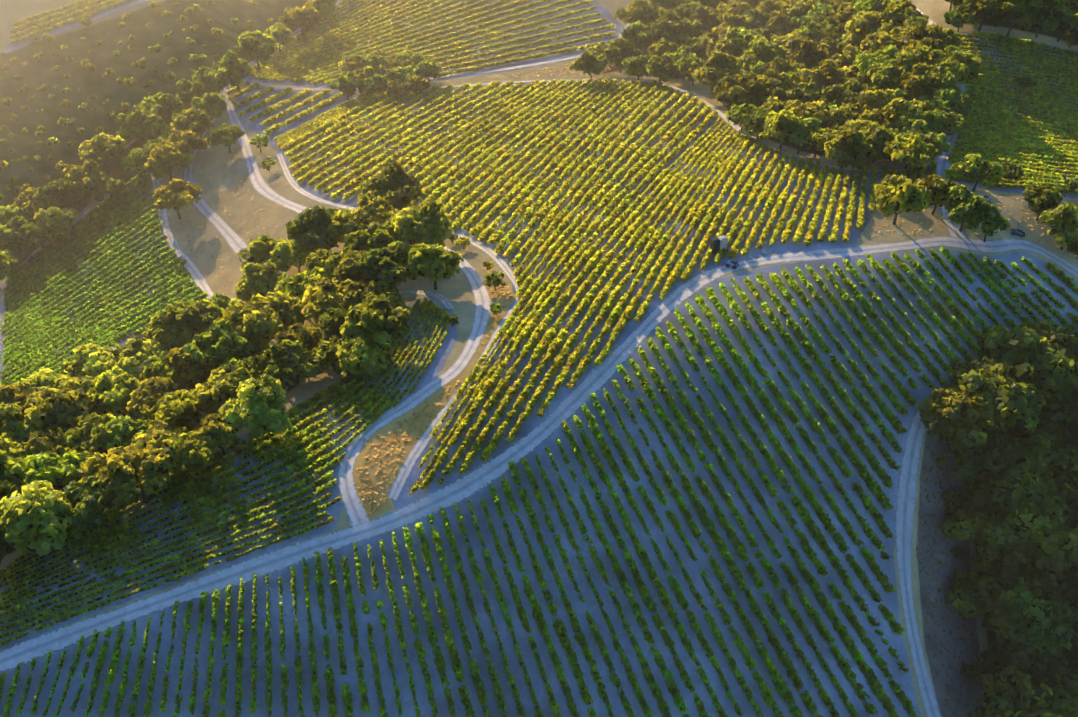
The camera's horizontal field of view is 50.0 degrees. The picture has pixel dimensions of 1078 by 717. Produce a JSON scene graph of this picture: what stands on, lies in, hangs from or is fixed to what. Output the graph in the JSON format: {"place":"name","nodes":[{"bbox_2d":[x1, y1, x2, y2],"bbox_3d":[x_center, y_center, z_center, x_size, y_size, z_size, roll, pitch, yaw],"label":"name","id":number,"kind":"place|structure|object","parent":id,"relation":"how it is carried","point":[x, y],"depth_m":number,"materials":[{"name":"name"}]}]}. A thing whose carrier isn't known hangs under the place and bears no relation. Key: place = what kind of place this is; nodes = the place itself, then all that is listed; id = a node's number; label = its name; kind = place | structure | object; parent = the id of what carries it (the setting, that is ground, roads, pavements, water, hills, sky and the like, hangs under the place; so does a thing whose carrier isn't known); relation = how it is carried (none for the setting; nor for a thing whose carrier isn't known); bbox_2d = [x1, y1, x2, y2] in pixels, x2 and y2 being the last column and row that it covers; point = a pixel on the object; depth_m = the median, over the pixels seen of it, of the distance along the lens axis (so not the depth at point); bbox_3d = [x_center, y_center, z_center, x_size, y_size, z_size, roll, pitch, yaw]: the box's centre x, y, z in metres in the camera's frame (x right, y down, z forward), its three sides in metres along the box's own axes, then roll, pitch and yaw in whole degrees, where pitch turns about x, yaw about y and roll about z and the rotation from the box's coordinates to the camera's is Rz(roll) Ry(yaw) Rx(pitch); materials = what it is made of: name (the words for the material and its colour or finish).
{"place":"outdoors","nodes":[
{"label":"outdoors","id":0,"kind":"place"},
{"bbox_2d":[0,0,1077,716],"bbox_3d":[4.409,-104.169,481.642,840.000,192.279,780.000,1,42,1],"label":"terrain","id":1,"kind":"structure","parent":0,"point":[454,340],"depth_m":286.56,"materials":[{"name":"soil"}]},
{"bbox_2d":[9,0,128,43],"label":"vine rows","id":2,"kind":"object","parent":1,"relation":"on","point":[54,21],"depth_m":504.67,"materials":[{"name":"green plant"}]},
{"bbox_2d":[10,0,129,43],"bbox_3d":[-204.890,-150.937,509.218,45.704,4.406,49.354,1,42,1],"label":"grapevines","id":3,"kind":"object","parent":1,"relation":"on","point":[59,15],"depth_m":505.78,"materials":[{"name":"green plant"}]},
{"bbox_2d":[2,171,205,380],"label":"grapevines","id":4,"kind":"object","parent":1,"relation":"on","point":[89,286],"depth_m":396.48,"materials":[{"name":"green plant"}]},
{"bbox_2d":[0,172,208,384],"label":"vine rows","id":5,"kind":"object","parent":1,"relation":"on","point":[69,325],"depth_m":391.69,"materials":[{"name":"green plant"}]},
{"bbox_2d":[0,306,447,644],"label":"grapevines","id":6,"kind":"object","parent":1,"relation":"on","point":[99,598],"depth_m":255.55,"materials":[{"name":"green plant"}]},
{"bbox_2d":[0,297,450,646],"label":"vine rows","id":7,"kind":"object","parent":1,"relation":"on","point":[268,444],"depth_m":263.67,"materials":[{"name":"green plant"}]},
{"bbox_2d":[226,82,259,103],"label":"vine rows","id":8,"kind":"object","parent":1,"relation":"on","point":[243,90],"depth_m":495.39,"materials":[{"name":"plant"}]},
{"bbox_2d":[254,0,601,81],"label":"grapevines","id":9,"kind":"object","parent":1,"relation":"on","point":[396,41],"depth_m":559.76,"materials":[{"name":"green plant"}]},
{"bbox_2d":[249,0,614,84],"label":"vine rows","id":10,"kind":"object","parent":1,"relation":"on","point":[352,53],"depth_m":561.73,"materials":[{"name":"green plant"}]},
{"bbox_2d":[0,247,1077,716],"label":"vine rows","id":11,"kind":"object","parent":1,"relation":"on","point":[708,523],"depth_m":268.92,"materials":[{"name":"green plant"}]},
{"bbox_2d":[0,0,1077,716],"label":"trees","id":12,"kind":"object","parent":1,"relation":"on","point":[266,406],"depth_m":320.35,"materials":[{"name":"green plant"}]},
{"bbox_2d":[0,0,1077,716],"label":"road dirt tracks","id":13,"kind":"object","parent":1,"relation":"on","point":[224,578],"depth_m":290.83},
{"bbox_2d":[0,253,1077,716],"bbox_3d":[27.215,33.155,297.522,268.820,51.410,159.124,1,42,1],"label":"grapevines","id":14,"kind":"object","parent":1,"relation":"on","point":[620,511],"depth_m":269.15,"materials":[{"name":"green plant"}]},
{"bbox_2d":[236,82,873,494],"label":"grapevines","id":15,"kind":"object","parent":1,"relation":"on","point":[516,242],"depth_m":356.11,"materials":[{"name":"green plant"}]},
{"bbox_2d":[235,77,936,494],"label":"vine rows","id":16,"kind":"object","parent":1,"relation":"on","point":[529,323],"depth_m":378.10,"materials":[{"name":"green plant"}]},
{"bbox_2d":[168,62,1077,716],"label":"dry grass tufts","id":17,"kind":"object","parent":1,"relation":"on","point":[406,440],"depth_m":301.72,"materials":[{"name":"plant"}]},
{"bbox_2d":[710,235,727,253],"bbox_3d":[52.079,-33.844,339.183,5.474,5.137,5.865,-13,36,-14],"label":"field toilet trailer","id":18,"kind":"object","parent":1,"relation":"on","point":[716,244],"depth_m":336.71,"materials":[{"name":"white plastic"}]},
{"bbox_2d":[726,260,738,268],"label":"quad bike","id":19,"kind":"object","parent":1,"relation":"on","point":[729,263],"depth_m":331.92,"materials":[{"name":"blue metal"}]},
{"bbox_2d":[983,196,991,202],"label":"parked silver car","id":20,"kind":"object","parent":1,"relation":"on","point":[986,198],"depth_m":363.54,"materials":[{"name":"grey paint"}]},
{"bbox_2d":[943,28,1077,193],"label":"vine rows","id":21,"kind":"object","parent":1,"relation":"on","point":[994,106],"depth_m":419.96,"materials":[{"name":"green plant"}]},
{"bbox_2d":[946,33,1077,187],"bbox_3d":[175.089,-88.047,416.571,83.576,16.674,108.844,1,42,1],"label":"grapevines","id":22,"kind":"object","parent":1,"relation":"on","point":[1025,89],"depth_m":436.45,"materials":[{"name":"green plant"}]},
{"bbox_2d":[1010,228,1024,236],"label":"teal car","id":23,"kind":"object","parent":1,"relation":"on","point":[1018,232],"depth_m":351.88,"materials":[{"name":"teal paint"}]}
]}

